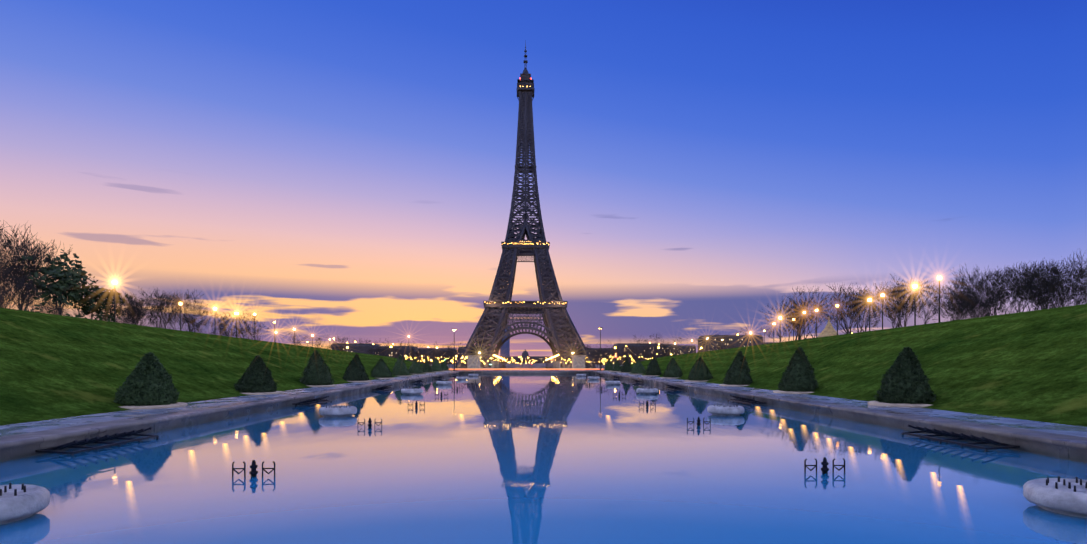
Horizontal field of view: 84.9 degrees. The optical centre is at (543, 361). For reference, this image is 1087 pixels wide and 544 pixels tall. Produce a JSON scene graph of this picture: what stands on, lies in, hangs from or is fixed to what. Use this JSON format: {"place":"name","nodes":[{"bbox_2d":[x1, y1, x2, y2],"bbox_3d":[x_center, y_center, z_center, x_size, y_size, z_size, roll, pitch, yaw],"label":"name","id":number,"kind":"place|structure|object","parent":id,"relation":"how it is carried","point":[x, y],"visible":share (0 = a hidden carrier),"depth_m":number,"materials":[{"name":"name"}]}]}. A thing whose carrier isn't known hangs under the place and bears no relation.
{"place":"outdoors","nodes":[
{"label":"outdoors","id":0,"kind":"place"},
{"bbox_2d":[0,374,1086,543],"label":"pool water","id":1,"kind":"structure","parent":0,"point":[527,459],"depth_m":14.70,"materials":[{"name":"blue liquid"}]},
{"bbox_2d":[0,482,49,524],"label":"fountain basin","id":2,"kind":"object","parent":1,"relation":"in","point":[18,502],"visible":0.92,"depth_m":10.84,"materials":[{"name":"white stone"}]},
{"bbox_2d":[35,427,158,455],"bbox_3d":[-14.915,2.923,20.220,1.264,0.968,4.260,0,0,-2],"label":"nozzle rack","id":3,"kind":"object","parent":1,"relation":"on","point":[76,443],"visible":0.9,"depth_m":19.73,"materials":[{"name":"grey metal"}]},
{"bbox_2d":[232,460,274,476],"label":"fountain nozzles","id":4,"kind":"object","parent":1,"relation":"in","point":[253,472],"visible":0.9,"depth_m":14.93,"materials":[{"name":"grey metal"}]},
{"bbox_2d":[292,396,331,406],"bbox_3d":[-15.535,2.923,40.211,1.264,0.968,4.260,0,0,-2],"label":"nozzle rack","id":5,"kind":"object","parent":1,"relation":"on","point":[310,401],"visible":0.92,"depth_m":39.69,"materials":[{"name":"grey metal"}]},
{"bbox_2d":[319,405,356,416],"bbox_3d":[-10.912,3.020,31.550,1.920,1.360,1.920,0,0,-2],"label":"fountain basin","id":6,"kind":"object","parent":1,"relation":"in","point":[337,411],"visible":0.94,"depth_m":30.86,"materials":[{"name":"white stone"}]},
{"bbox_2d":[401,388,422,394],"bbox_3d":[-11.553,3.020,52.240,1.920,1.360,1.920,0,0,-2],"label":"fountain basin","id":7,"kind":"object","parent":1,"relation":"in","point":[411,391],"visible":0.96,"depth_m":51.52,"materials":[{"name":"white stone"}]},
{"bbox_2d":[636,387,657,393],"bbox_3d":[9.237,3.020,52.885,1.920,1.360,1.920,0,0,-2],"label":"fountain basin","id":8,"kind":"object","parent":1,"relation":"in","point":[648,390],"visible":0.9,"depth_m":52.16,"materials":[{"name":"white stone"}]},
{"bbox_2d":[687,417,710,425],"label":"fountain nozzles","id":9,"kind":"object","parent":1,"relation":"in","point":[698,423],"visible":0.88,"depth_m":26.58,"materials":[{"name":"grey metal"}]},
{"bbox_2d":[707,404,743,415],"bbox_3d":[9.879,3.020,32.195,1.920,1.360,1.920,0,0,-2],"label":"fountain basin","id":10,"kind":"object","parent":1,"relation":"in","point":[727,410],"visible":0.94,"depth_m":31.49,"materials":[{"name":"white stone"}]},
{"bbox_2d":[727,395,765,404],"bbox_3d":[13.957,2.923,41.126,1.264,0.968,4.260,0,0,-2],"label":"nozzle rack","id":11,"kind":"object","parent":1,"relation":"on","point":[744,400],"visible":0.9,"depth_m":40.67,"materials":[{"name":"grey metal"}]},
{"bbox_2d":[804,457,844,473],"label":"fountain nozzles","id":12,"kind":"object","parent":1,"relation":"in","point":[824,468],"visible":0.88,"depth_m":15.39,"materials":[{"name":"grey metal"}]},
{"bbox_2d":[901,424,1019,451],"bbox_3d":[14.577,2.923,21.135,1.264,0.968,4.260,0,0,-2],"label":"nozzle rack","id":13,"kind":"object","parent":1,"relation":"on","point":[981,440],"visible":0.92,"depth_m":20.64,"materials":[{"name":"grey metal"}]},
{"bbox_2d":[1023,476,1086,517],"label":"fountain basin","id":14,"kind":"object","parent":1,"relation":"in","point":[1064,496],"visible":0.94,"depth_m":11.35,"materials":[{"name":"white stone"}]},
{"bbox_2d":[0,304,1086,462],"bbox_3d":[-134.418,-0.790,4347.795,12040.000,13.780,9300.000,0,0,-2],"label":"ground","id":15,"kind":"structure","parent":0,"point":[1019,379],"depth_m":35.45,"materials":[{"name":"green plant"}]},
{"bbox_2d":[0,220,40,302],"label":"bare tree","id":16,"kind":"object","parent":15,"relation":"on","point":[15,235],"visible":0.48,"depth_m":131.99,"materials":[{"name":"brown plant"}]},
{"bbox_2d":[0,260,42,308],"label":"bare tree","id":17,"kind":"object","parent":15,"relation":"on","point":[12,292],"visible":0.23,"depth_m":147.56,"materials":[{"name":"brown plant"}]},
{"bbox_2d":[0,236,46,291],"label":"bare tree","id":18,"kind":"object","parent":15,"relation":"on","point":[2,269],"visible":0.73,"depth_m":110.91,"materials":[{"name":"brown plant"}]},
{"bbox_2d":[0,235,64,309],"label":"bare tree","id":19,"kind":"object","parent":15,"relation":"on","point":[29,268],"visible":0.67,"depth_m":107.90,"materials":[{"name":"brown plant"}]},
{"bbox_2d":[6,278,58,311],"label":"bare tree","id":20,"kind":"object","parent":15,"relation":"on","point":[27,293],"visible":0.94,"depth_m":97.46,"materials":[{"name":"brown plant"}]},
{"bbox_2d":[0,237,72,310],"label":"bare tree","id":21,"kind":"object","parent":15,"relation":"on","point":[47,248],"visible":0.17,"depth_m":140.50,"materials":[{"name":"brown plant"}]},
{"bbox_2d":[9,283,69,315],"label":"bare tree","id":22,"kind":"object","parent":15,"relation":"on","point":[56,312],"visible":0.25,"depth_m":125.21,"materials":[{"name":"brown plant"}]},
{"bbox_2d":[18,249,99,317],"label":"evergreen tree","id":23,"kind":"object","parent":15,"relation":"on","point":[71,277],"visible":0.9,"depth_m":109.41,"materials":[{"name":"green plant"}]},
{"bbox_2d":[33,297,96,317],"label":"bare tree","id":24,"kind":"object","parent":15,"relation":"on","point":[77,309],"visible":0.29,"depth_m":130.71,"materials":[{"name":"brown plant"}]},
{"bbox_2d":[66,283,128,321],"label":"evergreen tree","id":25,"kind":"object","parent":15,"relation":"on","point":[102,295],"visible":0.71,"depth_m":116.40,"materials":[{"name":"green plant"}]},
{"bbox_2d":[89,298,129,321],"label":"bare tree","id":26,"kind":"object","parent":15,"relation":"on","point":[120,310],"visible":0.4,"depth_m":121.80,"materials":[{"name":"brown plant"}]},
{"bbox_2d":[112,280,116,321],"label":"street lamp","id":27,"kind":"object","parent":15,"relation":"on","point":[114,282],"visible":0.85,"depth_m":89.82,"materials":[{"name":"black metal"}]},
{"bbox_2d":[120,292,151,324],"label":"bare tree","id":28,"kind":"object","parent":15,"relation":"on","point":[138,317],"visible":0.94,"depth_m":132.92,"materials":[{"name":"brown plant"}]},
{"bbox_2d":[122,296,156,325],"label":"bare tree","id":29,"kind":"object","parent":15,"relation":"on","point":[146,309],"visible":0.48,"depth_m":139.61,"materials":[{"name":"brown plant"}]},
{"bbox_2d":[113,351,187,409],"bbox_3d":[-20.807,0.946,31.243,3.600,2.962,3.600,0,0,-2],"label":"topiary cone","id":30,"kind":"object","parent":15,"relation":"on","point":[148,383],"visible":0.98,"depth_m":30.60,"materials":[{"name":"green plant"}]},
{"bbox_2d":[138,287,180,327],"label":"bare tree","id":31,"kind":"object","parent":15,"relation":"on","point":[159,303],"visible":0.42,"depth_m":169.54,"materials":[{"name":"brown plant"}]},
{"bbox_2d":[140,290,185,328],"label":"bare tree","id":32,"kind":"object","parent":15,"relation":"on","point":[165,308],"visible":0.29,"depth_m":171.83,"materials":[{"name":"brown plant"}]},
{"bbox_2d":[139,291,187,327],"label":"bare tree","id":33,"kind":"object","parent":15,"relation":"on","point":[162,305],"visible":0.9,"depth_m":139.92,"materials":[{"name":"brown plant"}]},
{"bbox_2d":[148,293,199,329],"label":"bare tree","id":34,"kind":"object","parent":15,"relation":"on","point":[169,309],"visible":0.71,"depth_m":146.57,"materials":[{"name":"brown plant"}]},
{"bbox_2d":[165,290,214,331],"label":"bare tree","id":35,"kind":"object","parent":15,"relation":"on","point":[187,297],"visible":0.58,"depth_m":187.42,"materials":[{"name":"brown plant"}]},
{"bbox_2d":[172,297,213,331],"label":"bare tree","id":36,"kind":"object","parent":15,"relation":"on","point":[189,320],"visible":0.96,"depth_m":154.25,"materials":[{"name":"brown plant"}]},
{"bbox_2d":[209,314,239,336],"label":"bare tree","id":37,"kind":"object","parent":15,"relation":"on","point":[222,330],"visible":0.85,"depth_m":174.72,"materials":[{"name":"brown plant"}]},
{"bbox_2d":[211,312,243,336],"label":"bare tree","id":38,"kind":"object","parent":15,"relation":"on","point":[227,318],"visible":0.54,"depth_m":208.43,"materials":[{"name":"brown plant"}]},
{"bbox_2d":[224,310,258,337],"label":"bare tree","id":39,"kind":"object","parent":15,"relation":"on","point":[245,322],"visible":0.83,"depth_m":181.06,"materials":[{"name":"brown plant"}]},
{"bbox_2d":[234,355,282,394],"bbox_3d":[-21.201,0.956,43.937,3.600,2.891,3.600,0,0,-2],"label":"topiary cone","id":40,"kind":"object","parent":15,"relation":"on","point":[256,378],"visible":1,"depth_m":43.25,"materials":[{"name":"green plant"}]},
{"bbox_2d":[298,350,336,386],"bbox_3d":[-21.594,0.641,56.630,3.600,3.516,3.600,0,0,-2],"label":"topiary cone","id":41,"kind":"object","parent":15,"relation":"on","point":[316,373],"visible":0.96,"depth_m":55.90,"materials":[{"name":"green plant"}]},
{"bbox_2d":[330,336,353,350],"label":"bare tree","id":42,"kind":"object","parent":15,"relation":"on","point":[336,343],"visible":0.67,"depth_m":241.79,"materials":[{"name":"brown plant"}]},
{"bbox_2d":[343,354,370,381],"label":"topiary cone","id":43,"kind":"object","parent":15,"relation":"on","point":[354,371],"visible":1,"depth_m":68.66,"materials":[{"name":"green plant"}]},
{"bbox_2d":[371,358,394,378],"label":"topiary cone","id":44,"kind":"object","parent":15,"relation":"on","point":[381,370],"visible":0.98,"depth_m":81.20,"materials":[{"name":"green plant"}]},
{"bbox_2d":[392,355,411,376],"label":"topiary cone","id":45,"kind":"object","parent":15,"relation":"on","point":[399,369],"visible":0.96,"depth_m":93.99,"materials":[{"name":"green plant"}]},
{"bbox_2d":[408,358,424,374],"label":"topiary cone","id":46,"kind":"object","parent":15,"relation":"on","point":[415,368],"visible":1,"depth_m":106.66,"materials":[{"name":"green plant"}]},
{"bbox_2d":[421,359,435,372],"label":"topiary cone","id":47,"kind":"object","parent":15,"relation":"on","point":[426,368],"visible":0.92,"depth_m":119.49,"materials":[{"name":"green plant"}]},
{"bbox_2d":[431,358,443,371],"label":"topiary cone","id":48,"kind":"object","parent":15,"relation":"on","point":[436,366],"visible":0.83,"depth_m":132.07,"materials":[{"name":"green plant"}]},
{"bbox_2d":[466,346,481,370],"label":"pedestal","id":49,"kind":"object","parent":15,"relation":"on","point":[473,360],"visible":1,"depth_m":218.18,"materials":[{"name":"stone"}]},
{"bbox_2d":[500,327,509,356],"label":"building","id":50,"kind":"structure","parent":15,"relation":"on","point":[505,349],"depth_m":3278.95,"materials":[{"name":"grey glass"}]},
{"bbox_2d":[346,346,701,370],"bbox_3d":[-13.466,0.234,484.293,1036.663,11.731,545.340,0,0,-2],"label":"street lamps","id":51,"kind":"object","parent":15,"relation":"on","point":[632,360],"visible":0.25,"depth_m":407.20,"materials":[{"name":"yellow"}]},
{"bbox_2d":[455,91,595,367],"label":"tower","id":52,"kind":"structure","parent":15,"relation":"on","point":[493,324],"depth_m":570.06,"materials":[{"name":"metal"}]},
{"bbox_2d":[484,40,566,312],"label":"eiffel tower platforms","id":53,"kind":"object","parent":52,"relation":"on","point":[525,81],"visible":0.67,"depth_m":567.52,"materials":[{"name":"metal"}]},
{"bbox_2d":[449,369,603,369],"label":"car light trails","id":54,"kind":"object","parent":15,"relation":"on","point":[526,369],"visible":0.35,"depth_m":182.75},
{"bbox_2d":[480,368,572,370],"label":"pont iena bridge","id":55,"kind":"structure","parent":15,"relation":"on","point":[527,370],"depth_m":256.86,"materials":[{"name":"stone"}]},
{"bbox_2d":[350,348,706,363],"bbox_3d":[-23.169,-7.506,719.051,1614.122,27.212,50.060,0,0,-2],"label":"treeline","id":56,"kind":"object","parent":15,"relation":"on","point":[456,350],"visible":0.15,"depth_m":722.64,"materials":[{"name":"green plant"}]},
{"bbox_2d":[333,342,768,368],"bbox_3d":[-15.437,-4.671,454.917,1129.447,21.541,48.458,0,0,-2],"label":"treeline","id":57,"kind":"object","parent":15,"relation":"on","point":[568,351],"visible":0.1,"depth_m":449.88,"materials":[{"name":"green plant"}]},
{"bbox_2d":[330,335,808,364],"bbox_3d":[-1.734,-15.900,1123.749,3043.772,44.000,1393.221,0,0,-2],"label":"city lights","id":58,"kind":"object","parent":15,"relation":"on","point":[620,346],"depth_m":978.88,"materials":[{"name":"grey"}]},
{"bbox_2d":[571,346,585,370],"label":"statue pedestal","id":59,"kind":"object","parent":15,"relation":"on","point":[578,361],"visible":0.98,"depth_m":219.39,"materials":[{"name":"stone"}]},
{"bbox_2d":[602,357,612,370],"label":"topiary cone","id":60,"kind":"object","parent":15,"relation":"on","point":[609,365],"visible":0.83,"depth_m":146.09,"materials":[{"name":"green plant"}]},
{"bbox_2d":[609,359,620,371],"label":"topiary cone","id":61,"kind":"object","parent":15,"relation":"on","point":[616,367],"visible":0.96,"depth_m":133.33,"materials":[{"name":"green plant"}]},
{"bbox_2d":[618,357,631,372],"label":"topiary cone","id":62,"kind":"object","parent":15,"relation":"on","point":[626,367],"visible":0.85,"depth_m":120.80,"materials":[{"name":"green plant"}]},
{"bbox_2d":[631,359,645,374],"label":"topiary cone","id":63,"kind":"object","parent":15,"relation":"on","point":[638,368],"visible":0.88,"depth_m":107.84,"materials":[{"name":"green plant"}]},
{"bbox_2d":[630,334,650,360],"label":"bare tree","id":64,"kind":"object","parent":15,"relation":"on","point":[641,346],"visible":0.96,"depth_m":280.30,"materials":[{"name":"brown plant"}]},
{"bbox_2d":[642,355,661,375],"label":"topiary cone","id":65,"kind":"object","parent":15,"relation":"on","point":[653,367],"visible":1,"depth_m":95.25,"materials":[{"name":"green plant"}]},
{"bbox_2d":[660,358,682,378],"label":"topiary cone","id":66,"kind":"object","parent":15,"relation":"on","point":[672,371],"visible":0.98,"depth_m":82.60,"materials":[{"name":"green plant"}]},
{"bbox_2d":[685,357,712,381],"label":"topiary cone","id":67,"kind":"object","parent":15,"relation":"on","point":[700,371],"visible":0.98,"depth_m":69.77,"materials":[{"name":"green plant"}]},
{"bbox_2d":[719,351,752,386],"bbox_3d":[18.986,0.654,57.889,3.600,3.491,3.600,0,0,-2],"label":"topiary cone","id":68,"kind":"object","parent":15,"relation":"on","point":[737,373],"visible":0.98,"depth_m":57.19,"materials":[{"name":"green plant"}]},
{"bbox_2d":[723,330,749,347],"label":"bare tree","id":69,"kind":"object","parent":15,"relation":"on","point":[732,344],"visible":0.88,"depth_m":237.46,"materials":[{"name":"brown plant"}]},
{"bbox_2d":[762,303,792,341],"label":"bare tree","id":70,"kind":"object","parent":15,"relation":"on","point":[778,334],"visible":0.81,"depth_m":188.50,"materials":[{"name":"brown plant"}]},
{"bbox_2d":[773,347,819,393],"bbox_3d":[19.380,0.622,45.196,3.600,3.556,3.600,0,0,-2],"label":"topiary cone","id":71,"kind":"object","parent":15,"relation":"on","point":[799,376],"visible":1,"depth_m":44.48,"materials":[{"name":"green plant"}]},
{"bbox_2d":[775,298,822,339],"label":"bare tree","id":72,"kind":"object","parent":15,"relation":"on","point":[790,320],"visible":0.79,"depth_m":174.56,"materials":[{"name":"brown plant"}]},
{"bbox_2d":[775,294,836,339],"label":"bare tree","id":73,"kind":"object","parent":15,"relation":"on","point":[793,300],"visible":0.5,"depth_m":206.06,"materials":[{"name":"brown plant"}]},
{"bbox_2d":[791,295,834,337],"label":"bare tree","id":74,"kind":"object","parent":15,"relation":"on","point":[819,308],"visible":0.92,"depth_m":166.83,"materials":[{"name":"brown plant"}]},
{"bbox_2d":[786,285,840,339],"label":"bare tree","id":75,"kind":"object","parent":15,"relation":"on","point":[799,337],"visible":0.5,"depth_m":199.19,"materials":[{"name":"brown plant"}]},
{"bbox_2d":[817,317,838,336],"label":"tent","id":76,"kind":"object","parent":15,"relation":"on","point":[829,330],"visible":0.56,"depth_m":171.30,"materials":[{"name":"fabric"}]},
{"bbox_2d":[818,283,870,333],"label":"bare tree","id":77,"kind":"object","parent":15,"relation":"on","point":[843,310],"visible":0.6,"depth_m":194.77,"materials":[{"name":"brown plant"}]},
{"bbox_2d":[828,288,867,333],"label":"bare tree","id":78,"kind":"object","parent":15,"relation":"on","point":[845,311],"visible":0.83,"depth_m":156.64,"materials":[{"name":"brown plant"}]},
{"bbox_2d":[831,285,881,331],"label":"bare tree","id":79,"kind":"object","parent":15,"relation":"on","point":[853,303],"visible":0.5,"depth_m":172.07,"materials":[{"name":"brown plant"}]},
{"bbox_2d":[845,287,887,331],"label":"bare tree","id":80,"kind":"object","parent":15,"relation":"on","point":[859,305],"visible":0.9,"depth_m":141.82,"materials":[{"name":"brown plant"}]},
{"bbox_2d":[872,284,924,327],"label":"bare tree","id":81,"kind":"object","parent":15,"relation":"on","point":[898,308],"visible":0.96,"depth_m":136.43,"materials":[{"name":"brown plant"}]},
{"bbox_2d":[860,277,938,326],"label":"bare tree","id":82,"kind":"object","parent":15,"relation":"on","point":[908,297],"visible":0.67,"depth_m":161.15,"materials":[{"name":"brown plant"}]},
{"bbox_2d":[868,346,936,407],"bbox_3d":[19.774,0.777,32.502,3.600,3.245,3.600,0,0,-2],"label":"topiary cone","id":83,"kind":"object","parent":15,"relation":"on","point":[904,382],"visible":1,"depth_m":31.83,"materials":[{"name":"green plant"}]},
{"bbox_2d":[885,281,922,326],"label":"bare tree","id":84,"kind":"object","parent":15,"relation":"on","point":[898,288],"visible":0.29,"depth_m":170.19,"materials":[{"name":"brown plant"}]},
{"bbox_2d":[913,284,916,324],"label":"street lamp","id":85,"kind":"object","parent":15,"relation":"on","point":[914,286],"visible":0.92,"depth_m":101.82,"materials":[{"name":"black metal"}]},
{"bbox_2d":[905,279,947,323],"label":"bare tree","id":86,"kind":"object","parent":15,"relation":"on","point":[929,305],"visible":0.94,"depth_m":129.65,"materials":[{"name":"brown plant"}]},
{"bbox_2d":[935,282,975,320],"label":"bare tree","id":87,"kind":"object","parent":15,"relation":"on","point":[956,309],"visible":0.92,"depth_m":123.81,"materials":[{"name":"brown plant"}]},
{"bbox_2d":[932,286,1001,320],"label":"bare tree","id":88,"kind":"object","parent":15,"relation":"on","point":[954,303],"visible":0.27,"depth_m":157.71,"materials":[{"name":"brown plant"}]},
{"bbox_2d":[942,284,995,320],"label":"bare tree","id":89,"kind":"object","parent":15,"relation":"on","point":[975,309],"visible":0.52,"depth_m":128.22,"materials":[{"name":"brown plant"}]},
{"bbox_2d":[951,281,992,317],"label":"bare tree","id":90,"kind":"object","parent":15,"relation":"on","point":[980,304],"visible":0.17,"depth_m":134.91,"materials":[{"name":"brown plant"}]},
{"bbox_2d":[943,264,1009,316],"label":"bare tree","id":91,"kind":"object","parent":15,"relation":"on","point":[996,271],"visible":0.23,"depth_m":161.46,"materials":[{"name":"brown plant"}]},
{"bbox_2d":[957,275,1016,316],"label":"bare tree","id":92,"kind":"object","parent":15,"relation":"on","point":[992,300],"visible":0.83,"depth_m":114.87,"materials":[{"name":"brown plant"}]},
{"bbox_2d":[952,265,1034,315],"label":"bare tree","id":93,"kind":"object","parent":15,"relation":"on","point":[981,284],"visible":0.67,"depth_m":128.62,"materials":[{"name":"brown plant"}]},
{"bbox_2d":[989,263,1069,312],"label":"bare tree","id":94,"kind":"object","parent":15,"relation":"on","point":[1019,289],"visible":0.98,"depth_m":106.46,"materials":[{"name":"brown plant"}]},
{"bbox_2d":[1009,270,1056,312],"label":"bare tree","id":95,"kind":"object","parent":15,"relation":"on","point":[1026,296],"visible":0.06,"depth_m":128.53,"materials":[{"name":"brown plant"}]},
{"bbox_2d":[1001,259,1073,310],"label":"bare tree","id":96,"kind":"object","parent":15,"relation":"on","point":[1031,266],"visible":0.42,"depth_m":122.94,"materials":[{"name":"brown plant"}]},
{"bbox_2d":[1010,262,1084,309],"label":"bare tree","id":97,"kind":"object","parent":15,"relation":"on","point":[1039,293],"visible":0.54,"depth_m":121.03,"materials":[{"name":"brown plant"}]},
{"bbox_2d":[1011,264,1085,308],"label":"bare tree","id":98,"kind":"object","parent":15,"relation":"on","point":[1053,296],"visible":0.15,"depth_m":154.78,"materials":[{"name":"brown plant"}]},
{"bbox_2d":[1027,257,1086,307],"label":"bare tree","id":99,"kind":"object","parent":15,"relation":"on","point":[1049,263],"visible":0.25,"depth_m":122.53,"materials":[{"name":"brown plant"}]},
{"bbox_2d":[1034,263,1086,307],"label":"bare tree","id":100,"kind":"object","parent":15,"relation":"on","point":[1057,281],"visible":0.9,"depth_m":100.80,"materials":[{"name":"brown plant"}]},
{"bbox_2d":[1062,257,1086,303],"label":"bare tree","id":101,"kind":"object","parent":15,"relation":"on","point":[1084,279],"visible":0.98,"depth_m":98.92,"materials":[{"name":"brown plant"}]},
{"bbox_2d":[1063,248,1086,304],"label":"bare tree","id":102,"kind":"object","parent":15,"relation":"on","point":[1075,266],"visible":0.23,"depth_m":144.99,"materials":[{"name":"brown plant"}]},
{"bbox_2d":[1065,257,1086,301],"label":"bare tree","id":103,"kind":"object","parent":15,"relation":"on","point":[1080,283],"visible":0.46,"depth_m":132.47,"materials":[{"name":"brown plant"}]},
{"bbox_2d":[0,0,1086,360],"label":"sky","id":104,"kind":"structure","parent":0,"point":[341,169],"materials":[{"name":"blue"}]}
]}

